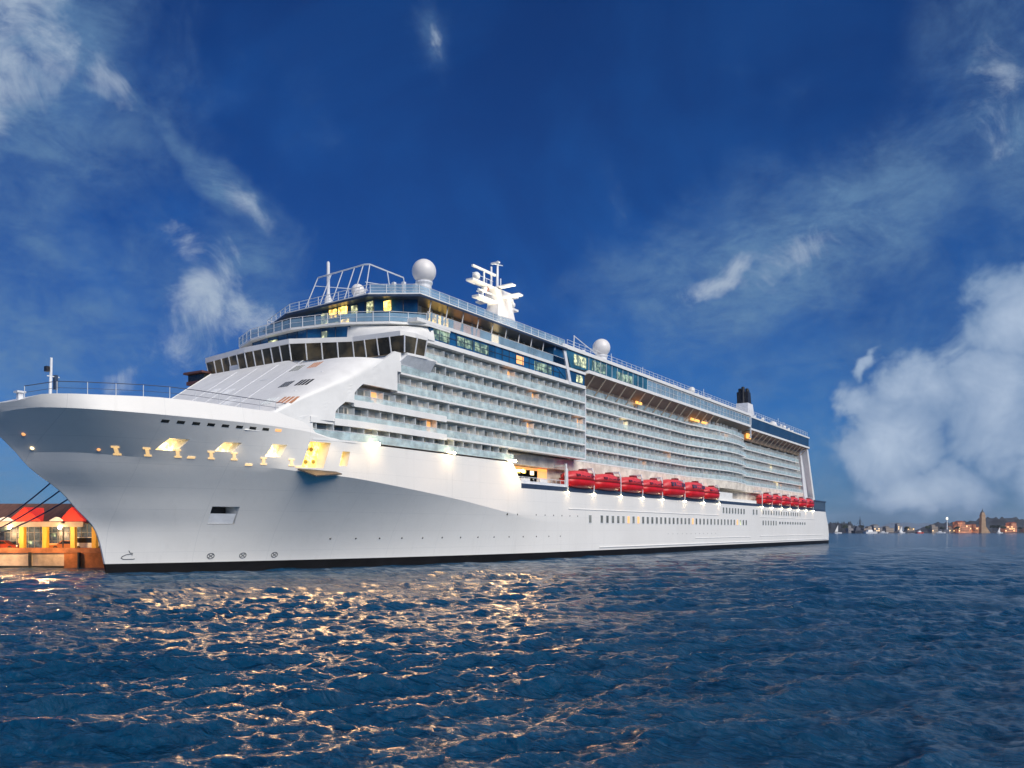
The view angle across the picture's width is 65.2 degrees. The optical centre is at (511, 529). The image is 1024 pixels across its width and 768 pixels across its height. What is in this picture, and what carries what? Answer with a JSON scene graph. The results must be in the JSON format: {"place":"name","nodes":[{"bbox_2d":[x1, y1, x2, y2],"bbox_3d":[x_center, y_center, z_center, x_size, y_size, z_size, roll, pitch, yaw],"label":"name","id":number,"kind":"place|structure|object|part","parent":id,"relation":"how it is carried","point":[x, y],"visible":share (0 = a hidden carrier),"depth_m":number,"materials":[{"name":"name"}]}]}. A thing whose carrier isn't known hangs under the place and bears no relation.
{"place":"outdoors","nodes":[
{"label":"outdoors","id":0,"kind":"place"},
{"bbox_2d":[0,533,1023,767],"bbox_3d":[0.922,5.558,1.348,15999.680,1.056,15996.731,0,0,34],"label":"water","id":1,"kind":"structure","parent":0,"point":[877,650],"depth_m":33.00,"materials":[{"name":"blue liquid"}]},
{"bbox_2d":[0,548,103,567],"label":"quay","id":2,"kind":"structure","parent":1,"relation":"in","point":[52,557],"depth_m":115.85,"materials":[{"name":"concrete"}]},
{"bbox_2d":[0,540,18,547],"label":"parked car","id":3,"kind":"object","parent":2,"relation":"on","point":[6,544],"visible":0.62,"depth_m":118.83,"materials":[{"name":"red paint"}]},
{"bbox_2d":[0,504,97,547],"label":"terminal building","id":4,"kind":"structure","parent":2,"relation":"on","point":[44,530],"depth_m":118.98,"materials":[{"name":"yellow metal"}]},
{"bbox_2d":[49,540,69,547],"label":"parked car","id":5,"kind":"object","parent":2,"relation":"on","point":[66,544],"visible":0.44,"depth_m":118.64,"materials":[{"name":"orange paint"}]},
{"bbox_2d":[61,521,63,547],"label":"lamp post","id":6,"kind":"object","parent":2,"relation":"on","point":[62,522],"visible":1,"depth_m":116.54,"materials":[{"name":"metal"}]},
{"bbox_2d":[77,537,99,547],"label":"parked van","id":7,"kind":"object","parent":2,"relation":"on","point":[84,542],"visible":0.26,"depth_m":118.64,"materials":[{"name":"white paint"}]},
{"bbox_2d":[0,259,828,572],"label":"cruise ship","id":8,"kind":"object","parent":1,"relation":"on","point":[420,421],"visible":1,"depth_m":124.10,"materials":[{"name":"paint"}]},
{"bbox_2d":[0,491,59,527],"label":"mooring line","id":9,"kind":"object","parent":8,"relation":"attached to","point":[31,509],"visible":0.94,"depth_m":101.82,"materials":[{"name":"fabric"}]},
{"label":"lounge lower windows","id":10,"kind":"part","parent":8,"relation":"part of","materials":[{"name":"blue glass"}]},
{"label":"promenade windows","id":11,"kind":"part","parent":8,"relation":"part of","materials":[{"name":"blue glass"}]},
{"bbox_2d":[559,469,595,488],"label":"lifeboat","id":12,"kind":"object","parent":8,"relation":"on","point":[582,478],"visible":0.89,"depth_m":159.84,"materials":[{"name":"red plastic"}]},
{"bbox_2d":[591,471,620,490],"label":"lifeboat","id":13,"kind":"object","parent":8,"relation":"hanging from","point":[607,481],"visible":0.77,"depth_m":169.38,"materials":[{"name":"plastic"}]},
{"bbox_2d":[617,475,643,492],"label":"lifeboat","id":14,"kind":"object","parent":8,"relation":"on","point":[632,484],"visible":0.76,"depth_m":179.12,"materials":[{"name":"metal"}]},
{"bbox_2d":[640,478,663,494],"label":"lifeboat","id":15,"kind":"object","parent":8,"relation":"on","point":[653,486],"visible":0.75,"depth_m":188.34,"materials":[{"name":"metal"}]},
{"bbox_2d":[659,477,685,496],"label":"tender boat","id":16,"kind":"object","parent":8,"relation":"on","point":[673,487],"visible":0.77,"depth_m":198.20,"materials":[{"name":"red plastic"}]},
{"bbox_2d":[683,481,704,498],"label":"tender boat","id":17,"kind":"object","parent":8,"relation":"on","point":[694,490],"visible":0.66,"depth_m":209.54,"materials":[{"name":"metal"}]},
{"bbox_2d":[702,485,719,499],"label":"lifeboat","id":18,"kind":"object","parent":8,"relation":"on","point":[712,492],"visible":0.61,"depth_m":220.50,"materials":[{"name":"plastic"}]},
{"bbox_2d":[756,492,772,504],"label":"lifeboat","id":19,"kind":"object","parent":8,"relation":"on","point":[767,498],"visible":0.96,"depth_m":262.66,"materials":[{"name":"plastic"}]},
{"bbox_2d":[769,493,782,505],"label":"lifeboat","id":20,"kind":"object","parent":8,"relation":"on","point":[777,499],"visible":0.59,"depth_m":272.26,"materials":[{"name":"plastic"}]},
{"bbox_2d":[779,495,790,505],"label":"lifeboat","id":21,"kind":"object","parent":8,"relation":"on","point":[786,501],"visible":0.52,"depth_m":281.20,"materials":[{"name":"plastic"}]},
{"bbox_2d":[788,496,799,506],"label":"lifeboat","id":22,"kind":"object","parent":8,"relation":"on","point":[794,501],"visible":0.52,"depth_m":290.21,"materials":[{"name":"plastic"}]},
{"bbox_2d":[796,497,806,507],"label":"lifeboat","id":23,"kind":"object","parent":8,"relation":"on","point":[802,502],"visible":0.56,"depth_m":299.14,"materials":[{"name":"plastic"}]},
{"bbox_2d":[803,498,814,507],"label":"lifeboat","id":24,"kind":"object","parent":8,"relation":"on","point":[810,503],"visible":0.61,"depth_m":308.08,"materials":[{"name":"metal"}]},
{"bbox_2d":[851,521,866,532],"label":"dark ship","id":25,"kind":"object","parent":1,"relation":"on","point":[856,529],"visible":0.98,"depth_m":1325.87},
{"bbox_2d":[863,530,876,533],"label":"harbour boat","id":26,"kind":"object","parent":1,"relation":"on","point":[869,532],"visible":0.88,"depth_m":1247.14,"materials":[{"name":"white paint"}]},
{"bbox_2d":[0,0,1023,525],"label":"sky","id":27,"kind":"structure","parent":0,"point":[814,208],"materials":[{"name":"blue"}]},
{"bbox_2d":[828,521,860,531],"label":"building","id":28,"kind":"structure","parent":0,"point":[832,527],"depth_m":1543.88,"materials":[{"name":"grey"}]},
{"bbox_2d":[853,522,929,530],"bbox_3d":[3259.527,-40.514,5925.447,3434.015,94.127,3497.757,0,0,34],"label":"hills","id":29,"kind":"structure","parent":0,"point":[911,525],"depth_m":5521.63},
{"bbox_2d":[829,531,1023,532],"bbox_3d":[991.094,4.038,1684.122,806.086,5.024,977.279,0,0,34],"label":"shore","id":30,"kind":"structure","parent":0,"point":[943,531],"depth_m":1486.06,"materials":[{"name":"grey stone"}]},
{"bbox_2d":[845,525,852,532],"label":"harbour building","id":31,"kind":"structure","parent":30,"relation":"on","point":[849,529],"depth_m":1476.10,"materials":[{"name":"grey concrete"}]},
{"bbox_2d":[861,526,871,529],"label":"harbour building","id":32,"kind":"structure","parent":30,"relation":"on","point":[868,527],"depth_m":1501.10,"materials":[{"name":"grey concrete"}]},
{"bbox_2d":[870,524,881,531],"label":"harbour building","id":33,"kind":"structure","parent":30,"relation":"on","point":[875,528],"depth_m":1541.32,"materials":[{"name":"grey concrete"}]},
{"bbox_2d":[882,526,893,531],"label":"harbour building","id":34,"kind":"structure","parent":30,"relation":"on","point":[886,528],"depth_m":1500.00,"materials":[{"name":"grey concrete"}]},
{"bbox_2d":[895,523,901,530],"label":"harbour building","id":35,"kind":"structure","parent":30,"relation":"on","point":[897,527],"depth_m":1561.50,"materials":[{"name":"grey concrete"}]},
{"bbox_2d":[904,526,913,530],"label":"harbour building","id":36,"kind":"structure","parent":30,"relation":"on","point":[911,529],"depth_m":1600.00,"materials":[{"name":"grey concrete"}]},
{"bbox_2d":[928,524,937,532],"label":"harbour building","id":37,"kind":"structure","parent":30,"relation":"on","point":[933,529],"depth_m":1470.00,"materials":[{"name":"grey concrete"}]},
{"bbox_2d":[944,517,949,532],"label":"lighthouse","id":38,"kind":"object","parent":30,"relation":"on","point":[947,530],"visible":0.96,"depth_m":1460.87,"materials":[{"name":"white paint"}]},
{"bbox_2d":[945,526,954,532],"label":"harbour building","id":39,"kind":"structure","parent":30,"relation":"on","point":[951,529],"depth_m":1480.00,"materials":[{"name":"brown brick"}]},
{"bbox_2d":[952,521,970,532],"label":"harbour building","id":40,"kind":"structure","parent":30,"relation":"on","point":[964,528],"depth_m":1470.00,"materials":[{"name":"brown brick"}]},
{"bbox_2d":[970,524,978,532],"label":"harbour building","id":41,"kind":"structure","parent":30,"relation":"on","point":[974,529],"depth_m":1480.00,"materials":[{"name":"brown brick"}]},
{"bbox_2d":[979,508,989,532],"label":"stone tower","id":42,"kind":"structure","parent":30,"relation":"on","point":[983,528],"depth_m":1461.56,"materials":[{"name":"beige stone"}]},
{"bbox_2d":[1000,522,1016,531],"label":"harbour building","id":43,"kind":"structure","parent":30,"relation":"on","point":[1011,526],"depth_m":1500.00,"materials":[{"name":"brown brick"}]},
{"bbox_2d":[914,517,1023,531],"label":"hill","id":44,"kind":"structure","parent":0,"point":[1001,521],"depth_m":1627.83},
{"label":"bollard","id":45,"kind":"object","parent":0,"visible":0},
{"bbox_2d":[0,483,49,521],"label":"mooring line","id":46,"kind":"object","parent":45,"relation":"attached to","point":[25,503],"visible":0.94,"depth_m":101.44,"materials":[{"name":"fabric"}]},
{"bbox_2d":[0,499,67,533],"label":"mooring line","id":47,"kind":"object","parent":45,"relation":"attached to","point":[35,517],"visible":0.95,"depth_m":102.91,"materials":[{"name":"fabric"}]}
]}

